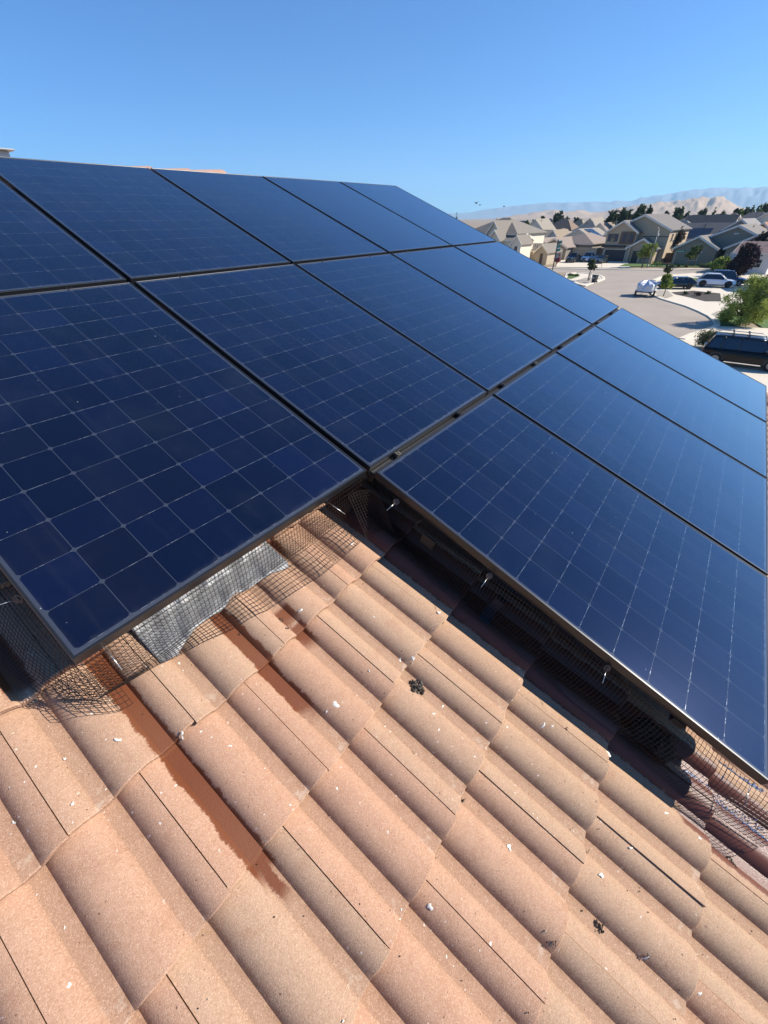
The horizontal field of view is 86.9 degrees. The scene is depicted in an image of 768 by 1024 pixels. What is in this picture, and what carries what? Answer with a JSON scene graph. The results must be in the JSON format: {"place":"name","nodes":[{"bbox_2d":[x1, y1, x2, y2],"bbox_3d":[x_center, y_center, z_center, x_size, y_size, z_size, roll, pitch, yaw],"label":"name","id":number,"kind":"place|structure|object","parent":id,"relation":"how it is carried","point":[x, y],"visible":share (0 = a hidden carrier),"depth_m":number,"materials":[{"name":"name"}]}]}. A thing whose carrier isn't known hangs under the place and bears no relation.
{"place":"outdoors","nodes":[
{"label":"outdoors","id":0,"kind":"place"},
{"bbox_2d":[0,0,767,213],"label":"sky","id":1,"kind":"structure","parent":0,"point":[454,105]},
{"bbox_2d":[529,218,555,229],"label":"house","id":2,"kind":"structure","parent":0,"point":[544,224],"depth_m":168.28,"materials":[{"name":"beige"}]},
{"bbox_2d":[555,260,600,267],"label":"driveway","id":3,"kind":"structure","parent":0,"point":[562,263],"depth_m":88.44,"materials":[{"name":"concrete"}]},
{"bbox_2d":[565,252,582,262],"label":"pickup truck","id":4,"kind":"object","parent":3,"relation":"on","point":[575,256],"visible":0.9,"depth_m":91.36,"materials":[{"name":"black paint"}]},
{"bbox_2d":[580,252,597,261],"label":"pickup truck","id":5,"kind":"object","parent":3,"relation":"on","point":[588,256],"visible":0.81,"depth_m":91.77,"materials":[{"name":"blue paint"}]},
{"bbox_2d":[594,255,609,263],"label":"parked car","id":6,"kind":"object","parent":3,"relation":"on","point":[601,259],"visible":0.84,"depth_m":88.73,"materials":[{"name":"grey paint"}]},
{"bbox_2d":[567,273,601,284],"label":"sidewalk","id":7,"kind":"structure","parent":0,"point":[582,275],"depth_m":69.36,"materials":[{"name":"concrete"}]},
{"bbox_2d":[576,278,599,282],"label":"planting bed","id":8,"kind":"object","parent":7,"relation":"on","point":[583,280],"visible":0.71,"depth_m":66.13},
{"bbox_2d":[572,221,597,231],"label":"house","id":9,"kind":"structure","parent":0,"point":[591,224],"depth_m":157.34,"materials":[{"name":"beige"}]},
{"bbox_2d":[449,186,767,218],"bbox_3d":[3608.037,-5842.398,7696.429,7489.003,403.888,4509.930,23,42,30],"label":"hills","id":10,"kind":"structure","parent":0,"point":[744,197],"depth_m":7304.68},
{"bbox_2d":[458,218,767,411],"bbox_3d":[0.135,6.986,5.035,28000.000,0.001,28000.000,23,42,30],"label":"ground","id":11,"kind":"structure","parent":0,"point":[474,223],"depth_m":88.48,"materials":[{"name":"soil"}]},
{"bbox_2d":[0,148,767,1023],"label":"house","id":12,"kind":"structure","parent":11,"relation":"on","point":[156,866],"depth_m":1.05,"materials":[{"name":"tile"}]},
{"bbox_2d":[132,541,288,662],"bbox_3d":[-0.542,0.248,1.309,0.176,0.092,0.490,23,42,30],"label":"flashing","id":13,"kind":"object","parent":12,"relation":"on","point":[172,616],"visible":0.51,"depth_m":1.27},
{"bbox_2d":[348,490,395,537],"bbox_3d":[-0.042,0.017,1.596,0.152,0.193,0.108,23,42,30],"label":"wire mesh","id":14,"kind":"object","parent":12,"relation":"on","point":[382,505],"visible":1,"depth_m":1.61,"materials":[{"name":"grey"}]},
{"bbox_2d":[9,558,764,1020],"bbox_3d":[0.227,1.077,0.924,2.102,0.840,1.592,23,42,30],"label":"grit","id":15,"kind":"object","parent":12,"relation":"on","point":[439,922],"visible":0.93,"depth_m":1.07,"materials":[{"name":"brown"}]},
{"bbox_2d":[409,679,424,694],"bbox_3d":[0.108,0.569,1.322,0.050,0.036,0.052,-5,36,-6],"label":"debris clump","id":16,"kind":"object","parent":12,"relation":"on","point":[414,686],"visible":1,"depth_m":1.32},
{"bbox_2d":[479,594,506,624],"bbox_3d":[0.411,0.365,1.524,0.044,0.070,0.100,39,48,15],"label":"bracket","id":17,"kind":"object","parent":12,"relation":"on","point":[484,619],"visible":0.81,"depth_m":1.53,"materials":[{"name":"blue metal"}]},
{"bbox_2d":[368,309,618,482],"bbox_3d":[1.208,-1.101,3.042,0.060,0.242,4.240,39,48,15],"label":"mounting rail","id":18,"kind":"object","parent":12,"relation":"on","point":[371,479],"visible":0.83,"depth_m":2.05,"materials":[{"name":"grey metal"}]},
{"bbox_2d":[134,264,486,472],"bbox_3d":[-0.327,-0.890,2.134,1.559,0.036,1.046,39,48,14],"label":"solar panel","id":19,"kind":"object","parent":18,"relation":"on","point":[368,392],"visible":0.99,"depth_m":2.02,"materials":[{"name":"blue"}]},
{"bbox_2d":[296,254,550,394],"bbox_3d":[0.316,-1.396,2.820,1.559,0.035,1.046,39,49,15],"label":"solar panel","id":20,"kind":"object","parent":18,"relation":"attached to","point":[488,352],"visible":0.94,"depth_m":2.74,"materials":[{"name":"blue"}]},
{"bbox_2d":[595,919,603,933],"bbox_3d":[0.560,1.077,1.053,0.022,0.012,0.024,7,37,11],"label":"debris clump","id":21,"kind":"object","parent":12,"relation":"on","point":[597,924],"visible":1,"depth_m":1.05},
{"bbox_2d":[630,717,677,764],"bbox_3d":[0.914,0.763,1.371,0.157,0.074,0.127,39,48,15],"label":"wire mesh","id":22,"kind":"object","parent":12,"relation":"on","point":[655,750],"visible":0.85,"depth_m":1.35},
{"bbox_2d":[669,714,686,728],"bbox_3d":[2.199,-0.271,2.725,0.060,0.191,4.240,39,48,15],"label":"mounting rail","id":23,"kind":"object","parent":12,"relation":"on","point":[675,719],"visible":0.07,"depth_m":1.30,"materials":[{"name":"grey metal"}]},
{"bbox_2d":[374,395,767,784],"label":"solar panel","id":24,"kind":"object","parent":23,"relation":"attached to","point":[666,609],"visible":1,"depth_m":1.60,"materials":[{"name":"blue"}]},
{"bbox_2d":[364,482,767,846],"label":"wire mesh","id":25,"kind":"object","parent":24,"relation":"hanging from","point":[667,781],"visible":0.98,"depth_m":1.38,"materials":[{"name":"grey"}]},
{"bbox_2d":[419,533,436,549],"bbox_3d":[0.179,0.104,1.573,0.060,0.050,0.044,39,48,15],"label":"bracket","id":26,"kind":"object","parent":25,"relation":"attached to","point":[427,540],"visible":0.98,"depth_m":1.56,"materials":[{"name":"grey metal"}]},
{"bbox_2d":[481,573,492,586],"bbox_3d":[0.361,0.239,1.443,0.065,0.026,0.020,-27,43,-31],"label":"washer clip","id":27,"kind":"object","parent":25,"relation":"attached to","point":[489,576],"visible":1,"depth_m":1.45,"materials":[{"name":"silver"}]},
{"bbox_2d":[602,664,610,682],"bbox_3d":[0.725,0.527,1.327,0.024,0.025,0.064,39,48,15],"label":"washer clip","id":28,"kind":"object","parent":25,"relation":"attached to","point":[606,667],"visible":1,"depth_m":1.34,"materials":[{"name":"silver"}]},
{"bbox_2d":[493,352,767,575],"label":"solar panel","id":29,"kind":"object","parent":23,"relation":"attached to","point":[717,496],"visible":0.91,"depth_m":2.32,"materials":[{"name":"blue"}]},
{"bbox_2d":[556,326,766,478],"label":"solar panel","id":30,"kind":"object","parent":23,"relation":"attached to","point":[730,429],"visible":0.93,"depth_m":3.03,"materials":[{"name":"blue"}]},
{"bbox_2d":[595,308,766,421],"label":"solar panel","id":31,"kind":"object","parent":23,"relation":"attached to","point":[741,390],"visible":0.92,"depth_m":3.73,"materials":[{"name":"blue"}]},
{"bbox_2d":[683,761,767,840],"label":"wire mesh","id":32,"kind":"object","parent":12,"relation":"on","point":[745,780],"visible":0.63,"depth_m":1.36,"materials":[{"name":"grey"}]},
{"bbox_3d":[-0.629,-2.072,3.231,0.060,0.191,5.290,39,48,15],"label":"rail","id":33,"kind":"object","parent":12,"relation":"on","visible":0},
{"bbox_2d":[0,157,289,284],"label":"solar panel","id":34,"kind":"object","parent":33,"relation":"on","point":[131,224],"visible":0.92,"depth_m":2.44,"materials":[{"name":"blue"}]},
{"bbox_2d":[150,168,386,264],"bbox_3d":[-0.875,-2.368,3.220,1.559,0.035,1.046,39,48,15],"label":"solar panel","id":35,"kind":"object","parent":33,"relation":"on","point":[291,228],"visible":0.88,"depth_m":3.14,"materials":[{"name":"blue"}]},
{"bbox_2d":[262,176,450,253],"bbox_3d":[-0.232,-2.875,3.904,1.559,0.033,1.046,39,48,15],"label":"solar panel","id":36,"kind":"object","parent":33,"relation":"on","point":[380,226],"visible":0.89,"depth_m":3.83,"materials":[{"name":"blue"}]},
{"bbox_2d":[340,182,496,246],"bbox_3d":[0.411,-3.380,4.590,1.559,0.035,1.046,39,48,14],"label":"solar panel","id":37,"kind":"object","parent":33,"relation":"attached to","point":[439,223],"visible":0.86,"depth_m":4.53,"materials":[{"name":"blue"}]},
{"bbox_2d":[475,218,547,257],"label":"house","id":38,"kind":"structure","parent":11,"relation":"on","point":[519,236],"depth_m":88.34,"materials":[{"name":"beige"}]},
{"bbox_2d":[530,243,562,264],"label":"house","id":39,"kind":"structure","parent":11,"relation":"on","point":[542,253],"depth_m":89.50,"materials":[{"name":"brown"}]},
{"bbox_2d":[544,229,569,237],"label":"house","id":40,"kind":"structure","parent":11,"relation":"on","point":[558,233],"depth_m":119.06,"materials":[{"name":"grey paint"}]},
{"bbox_2d":[552,210,564,223],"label":"tree","id":41,"kind":"object","parent":11,"relation":"on","point":[557,217],"visible":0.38,"depth_m":205.13,"materials":[{"name":"green plant"}]},
{"bbox_2d":[553,219,577,230],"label":"house","id":42,"kind":"structure","parent":11,"relation":"on","point":[569,225],"depth_m":177.97,"materials":[{"name":"beige"}]},
{"bbox_2d":[543,233,605,259],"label":"house","id":43,"kind":"structure","parent":11,"relation":"on","point":[583,244],"depth_m":98.01,"materials":[{"name":"grey"}]},
{"bbox_2d":[574,219,585,226],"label":"house","id":44,"kind":"structure","parent":11,"relation":"on","point":[579,223],"depth_m":180.58,"materials":[{"name":"beige"}]},
{"bbox_2d":[563,228,606,236],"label":"house","id":45,"kind":"structure","parent":11,"relation":"on","point":[597,231],"depth_m":116.89,"materials":[{"name":"grey"}]},
{"bbox_2d":[587,259,597,280],"bbox_3d":[33.317,-38.859,65.086,1.552,3.211,1.615,-28,44,-32],"label":"tree","id":46,"kind":"object","parent":11,"relation":"on","point":[591,265],"visible":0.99,"depth_m":64.61,"materials":[{"name":"green plant"}]},
{"bbox_2d":[581,217,603,225],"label":"house","id":47,"kind":"structure","parent":11,"relation":"on","point":[598,220],"depth_m":170.30,"materials":[{"name":"beige"}]},
{"bbox_2d":[594,222,615,231],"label":"house","id":48,"kind":"structure","parent":11,"relation":"on","point":[604,226],"depth_m":135.20,"materials":[{"name":"beige"}]},
{"bbox_2d":[604,209,617,223],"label":"tree","id":49,"kind":"object","parent":11,"relation":"on","point":[612,216],"visible":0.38,"depth_m":139.04,"materials":[{"name":"green plant"}]},
{"bbox_2d":[616,207,634,223],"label":"tree","id":50,"kind":"object","parent":11,"relation":"on","point":[624,214],"visible":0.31,"depth_m":133.99,"materials":[{"name":"green plant"}]},
{"bbox_2d":[631,203,646,219],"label":"tree","id":51,"kind":"object","parent":11,"relation":"on","point":[640,210],"visible":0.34,"depth_m":128.25,"materials":[{"name":"green plant"}]},
{"bbox_2d":[602,214,692,263],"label":"house","id":52,"kind":"structure","parent":11,"relation":"on","point":[625,240],"depth_m":88.96,"materials":[{"name":"grey tile"}]},
{"bbox_2d":[609,234,616,241],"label":"window","id":53,"kind":"structure","parent":52,"relation":"in","point":[612,238],"depth_m":91.50,"materials":[{"name":"grey glass"}]},
{"bbox_2d":[603,249,626,261],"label":"garage door","id":54,"kind":"structure","parent":52,"relation":"in","point":[614,254],"depth_m":92.31,"materials":[{"name":"grey"}]},
{"bbox_2d":[624,234,630,241],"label":"window","id":55,"kind":"structure","parent":52,"relation":"in","point":[627,237],"depth_m":89.49,"materials":[{"name":"grey glass"}]},
{"bbox_2d":[630,251,638,262],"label":"door","id":56,"kind":"structure","parent":52,"relation":"in","point":[633,259],"depth_m":89.99,"materials":[{"name":"grey"}]},
{"bbox_2d":[636,242,658,267],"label":"tree","id":57,"kind":"object","parent":11,"relation":"on","point":[646,252],"visible":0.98,"depth_m":79.58,"materials":[{"name":"green plant"}]},
{"bbox_2d":[645,204,653,213],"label":"tree","id":58,"kind":"object","parent":11,"relation":"on","point":[649,210],"visible":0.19,"depth_m":129.05,"materials":[{"name":"green plant"}]},
{"bbox_2d":[660,273,675,295],"bbox_3d":[36.008,-28.836,51.564,1.890,2.676,1.798,20,41,26],"label":"tree","id":59,"kind":"object","parent":11,"relation":"on","point":[666,280],"visible":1,"depth_m":51.30,"materials":[{"name":"green plant"}]},
{"bbox_2d":[663,263,673,273],"bbox_3d":[44.631,-37.782,63.913,1.393,2.491,1.203,13,38,18],"label":"tree","id":60,"kind":"object","parent":11,"relation":"on","point":[667,269],"visible":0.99,"depth_m":63.41,"materials":[{"name":"green plant"}]},
{"bbox_2d":[664,252,673,261],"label":"fence","id":61,"kind":"object","parent":11,"relation":"on","point":[668,256],"visible":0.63,"depth_m":89.17,"materials":[{"name":"brown wood"}]},
{"bbox_2d":[672,206,684,219],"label":"tree","id":62,"kind":"object","parent":11,"relation":"on","point":[678,214],"visible":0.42,"depth_m":159.18,"materials":[{"name":"green plant"}]},
{"bbox_2d":[672,226,685,252],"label":"tree","id":63,"kind":"object","parent":11,"relation":"on","point":[680,236],"visible":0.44,"depth_m":88.79,"materials":[{"name":"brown plant"}]},
{"bbox_2d":[685,246,699,267],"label":"tree","id":64,"kind":"object","parent":11,"relation":"on","point":[692,253],"visible":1,"depth_m":78.39,"materials":[{"name":"green plant"}]},
{"bbox_2d":[697,207,708,214],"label":"tree","id":65,"kind":"object","parent":11,"relation":"on","point":[702,212],"visible":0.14,"depth_m":169.09,"materials":[{"name":"green plant"}]},
{"bbox_2d":[693,326,721,348],"bbox_3d":[25.285,-13.251,31.262,2.704,1.697,2.841,23,42,30],"label":"shrub","id":66,"kind":"object","parent":11,"relation":"on","point":[703,338],"visible":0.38,"depth_m":31.32,"materials":[{"name":"green plant"}]},
{"bbox_2d":[684,222,734,241],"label":"house","id":67,"kind":"structure","parent":11,"relation":"on","point":[698,229],"depth_m":102.66,"materials":[{"name":"beige"}]},
{"bbox_2d":[685,214,740,222],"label":"house","id":68,"kind":"structure","parent":11,"relation":"on","point":[712,218],"depth_m":141.59,"materials":[{"name":"beige"}]},
{"bbox_2d":[709,255,731,271],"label":"bush","id":69,"kind":"object","parent":11,"relation":"on","point":[719,263],"visible":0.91,"depth_m":70.81,"materials":[{"name":"green plant"}]},
{"bbox_2d":[722,218,760,229],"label":"house","id":70,"kind":"structure","parent":11,"relation":"on","point":[747,221],"depth_m":99.09,"materials":[{"name":"beige"}]},
{"bbox_2d":[725,240,762,275],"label":"tree","id":71,"kind":"object","parent":11,"relation":"on","point":[746,258],"visible":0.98,"depth_m":65.62,"materials":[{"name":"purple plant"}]},
{"bbox_2d":[743,206,750,215],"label":"tree","id":72,"kind":"object","parent":11,"relation":"on","point":[747,210],"visible":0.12,"depth_m":158.61,"materials":[{"name":"green plant"}]},
{"bbox_2d":[732,241,767,274],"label":"house","id":73,"kind":"structure","parent":11,"relation":"on","point":[761,266],"depth_m":69.30,"materials":[{"name":"beige"}]},
{"bbox_2d":[753,259,763,267],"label":"window","id":74,"kind":"structure","parent":73,"relation":"in","point":[758,265],"depth_m":69.16,"materials":[{"name":"beige"}]},
{"bbox_2d":[741,212,764,218],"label":"house","id":75,"kind":"structure","parent":11,"relation":"on","point":[754,214],"depth_m":139.32,"materials":[{"name":"beige"}]},
{"bbox_2d":[752,229,767,240],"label":"tree","id":76,"kind":"object","parent":11,"relation":"on","point":[763,235],"visible":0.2,"depth_m":73.25,"materials":[{"name":"green plant"}]},
{"bbox_2d":[762,202,767,212],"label":"tree","id":77,"kind":"object","parent":11,"relation":"on","point":[765,207],"visible":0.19,"depth_m":163.31,"materials":[{"name":"green plant"}]},
{"bbox_2d":[602,261,629,267],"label":"driveway","id":78,"kind":"structure","parent":0,"point":[613,264],"depth_m":86.43,"materials":[{"name":"concrete"}]},
{"bbox_2d":[547,267,696,268],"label":"sidewalk","id":79,"kind":"structure","parent":0,"point":[619,268],"depth_m":80.27,"materials":[{"name":"concrete"}]},
{"bbox_2d":[496,196,755,219],"bbox_3d":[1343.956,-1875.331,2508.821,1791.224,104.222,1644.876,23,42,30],"label":"hills","id":80,"kind":"structure","parent":0,"point":[693,206],"depth_m":2216.32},
{"bbox_2d":[621,264,667,266],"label":"lawn","id":81,"kind":"structure","parent":0,"point":[655,265],"depth_m":84.28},
{"bbox_2d":[551,269,767,337],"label":"road","id":82,"kind":"structure","parent":0,"point":[617,287],"depth_m":49.95,"materials":[{"name":"asphalt"}]},
{"bbox_2d":[552,239,562,269],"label":"sign pole","id":83,"kind":"object","parent":82,"relation":"on","point":[557,250],"visible":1,"depth_m":78.87,"materials":[{"name":"green"}]},
{"bbox_2d":[565,272,604,285],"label":"kerb","id":84,"kind":"structure","parent":82,"relation":"on","point":[587,284],"depth_m":68.62,"materials":[{"name":"concrete"}]},
{"bbox_2d":[549,268,710,269],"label":"kerb","id":85,"kind":"structure","parent":82,"relation":"on","point":[629,269],"depth_m":78.35,"materials":[{"name":"concrete"}]},
{"bbox_2d":[634,279,657,296],"bbox_3d":[34.377,-29.376,52.943,2.340,1.872,3.886,23,42,30],"label":"trailer","id":86,"kind":"object","parent":82,"relation":"on","point":[647,286],"visible":1,"depth_m":51.83,"materials":[{"name":"fabric"}]},
{"bbox_2d":[657,276,696,288],"bbox_3d":[41.252,-32.442,57.265,4.840,1.465,2.282,6,36,10],"label":"parked car","id":87,"kind":"object","parent":82,"relation":"on","point":[687,282],"visible":0.66,"depth_m":56.43,"materials":[{"name":"black paint"}]},
{"bbox_2d":[651,273,720,338],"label":"kerb","id":88,"kind":"structure","parent":82,"relation":"on","point":[716,324],"depth_m":42.91,"materials":[{"name":"concrete"}]},
{"bbox_2d":[696,272,736,287],"bbox_3d":[47.573,-33.194,57.943,4.790,1.695,2.282,21,41,27],"label":"parked car","id":89,"kind":"object","parent":82,"relation":"on","point":[717,279],"visible":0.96,"depth_m":57.43,"materials":[{"name":"white paint"}]},
{"bbox_2d":[673,264,709,266],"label":"lawn","id":90,"kind":"structure","parent":0,"point":[682,265],"depth_m":81.99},
{"bbox_2d":[693,243,704,265],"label":"tree","id":91,"kind":"object","parent":90,"relation":"on","point":[700,249],"visible":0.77,"depth_m":80.01,"materials":[{"name":"green plant"}]},
{"bbox_2d":[655,273,763,314],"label":"sidewalk","id":92,"kind":"structure","parent":0,"point":[710,307],"depth_m":53.34,"materials":[{"name":"concrete"}]},
{"bbox_2d":[655,290,672,297],"bbox_3d":[36.916,-28.963,53.782,2.173,0.001,7.323,13,38,19],"label":"planting bed","id":93,"kind":"object","parent":92,"relation":"on","point":[660,293],"visible":0.86,"depth_m":53.91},
{"bbox_2d":[672,291,720,300],"bbox_3d":[40.272,-27.997,52.360,5.894,0.001,9.122,23,42,30],"label":"planting bed","id":94,"kind":"object","parent":92,"relation":"on","point":[710,297],"visible":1,"depth_m":51.99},
{"bbox_2d":[712,269,746,285],"bbox_3d":[50.297,-34.292,59.248,4.840,1.865,2.282,21,41,27],"label":"parked car","id":95,"kind":"object","parent":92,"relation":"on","point":[730,274],"visible":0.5,"depth_m":58.40,"materials":[{"name":"blue paint"}]},
{"bbox_2d":[671,223,766,264],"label":"house","id":96,"kind":"structure","parent":0,"point":[728,242],"depth_m":81.94,"materials":[{"name":"grey"}]},
{"bbox_2d":[680,326,767,391],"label":"sidewalk","id":97,"kind":"structure","parent":0,"point":[758,374],"depth_m":28.63,"materials":[{"name":"concrete"}]},
{"bbox_2d":[701,330,767,371],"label":"parked car","id":98,"kind":"object","parent":97,"relation":"on","point":[744,349],"visible":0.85,"depth_m":27.13,"materials":[{"name":"black paint"}]},
{"bbox_2d":[717,317,746,325],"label":"lawn","id":99,"kind":"structure","parent":0,"point":[728,323],"depth_m":38.61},
{"bbox_2d":[714,273,767,326],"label":"tree","id":100,"kind":"object","parent":99,"relation":"on","point":[754,296],"visible":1,"depth_m":36.68,"materials":[{"name":"green plant"}]},
{"bbox_2d":[755,316,767,327],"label":"lawn","id":101,"kind":"structure","parent":0,"point":[764,324],"depth_m":38.24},
{"bbox_2d":[756,212,767,222],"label":"house","id":102,"kind":"structure","parent":0,"point":[762,218],"depth_m":122.66,"materials":[{"name":"beige"}]},
{"bbox_3d":[0.608,-1.062,2.816,0.060,0.191,5.290,39,48,15],"label":"rail","id":103,"kind":"object","parent":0,"visible":0},
{"bbox_2d":[0,179,126,295],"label":"solar panel","id":104,"kind":"object","parent":103,"relation":"on","point":[40,251],"visible":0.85,"depth_m":1.94,"materials":[{"name":"blue glass"}]},
{"bbox_2d":[0,282,366,664],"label":"solar panel","id":105,"kind":"object","parent":103,"relation":"on","point":[155,457],"visible":1,"depth_m":1.33,"materials":[{"name":"blue"}]},
{"bbox_2d":[0,570,109,704],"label":"wire mesh","id":106,"kind":"object","parent":105,"relation":"attached to","point":[38,653],"visible":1,"depth_m":1.00,"materials":[{"name":"grey"}]},
{"bbox_2d":[0,594,23,604],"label":"washer clip","id":107,"kind":"object","parent":106,"relation":"attached to","point":[17,598],"visible":0.96,"depth_m":0.99,"materials":[{"name":"brown"}]},
{"bbox_2d":[51,664,132,712],"bbox_3d":[-0.742,0.463,1.031,0.159,0.078,0.105,23,42,30],"label":"wire mesh","id":108,"kind":"object","parent":106,"relation":"attached to","point":[90,694],"visible":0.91,"depth_m":1.03,"materials":[{"name":"grey"}]},
{"bbox_2d":[80,476,380,693],"bbox_3d":[-0.353,0.190,1.314,0.130,0.204,1.058,23,42,30],"label":"wire mesh","id":109,"kind":"object","parent":105,"relation":"attached to","point":[134,675],"visible":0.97,"depth_m":1.27,"materials":[{"name":"grey"}]},
{"bbox_2d":[392,247,591,352],"bbox_3d":[0.959,-1.902,3.505,1.559,0.034,1.046,39,48,15],"label":"solar panel","id":110,"kind":"object","parent":103,"relation":"on","point":[547,323],"visible":0.93,"depth_m":3.43,"materials":[{"name":"blue"}]},
{"bbox_2d":[455,242,618,326],"bbox_3d":[1.602,-2.409,4.190,1.559,0.033,1.046,39,48,15],"label":"solar panel","id":111,"kind":"object","parent":103,"relation":"on","point":[589,306],"visible":0.96,"depth_m":4.13,"materials":[{"name":"blue"}]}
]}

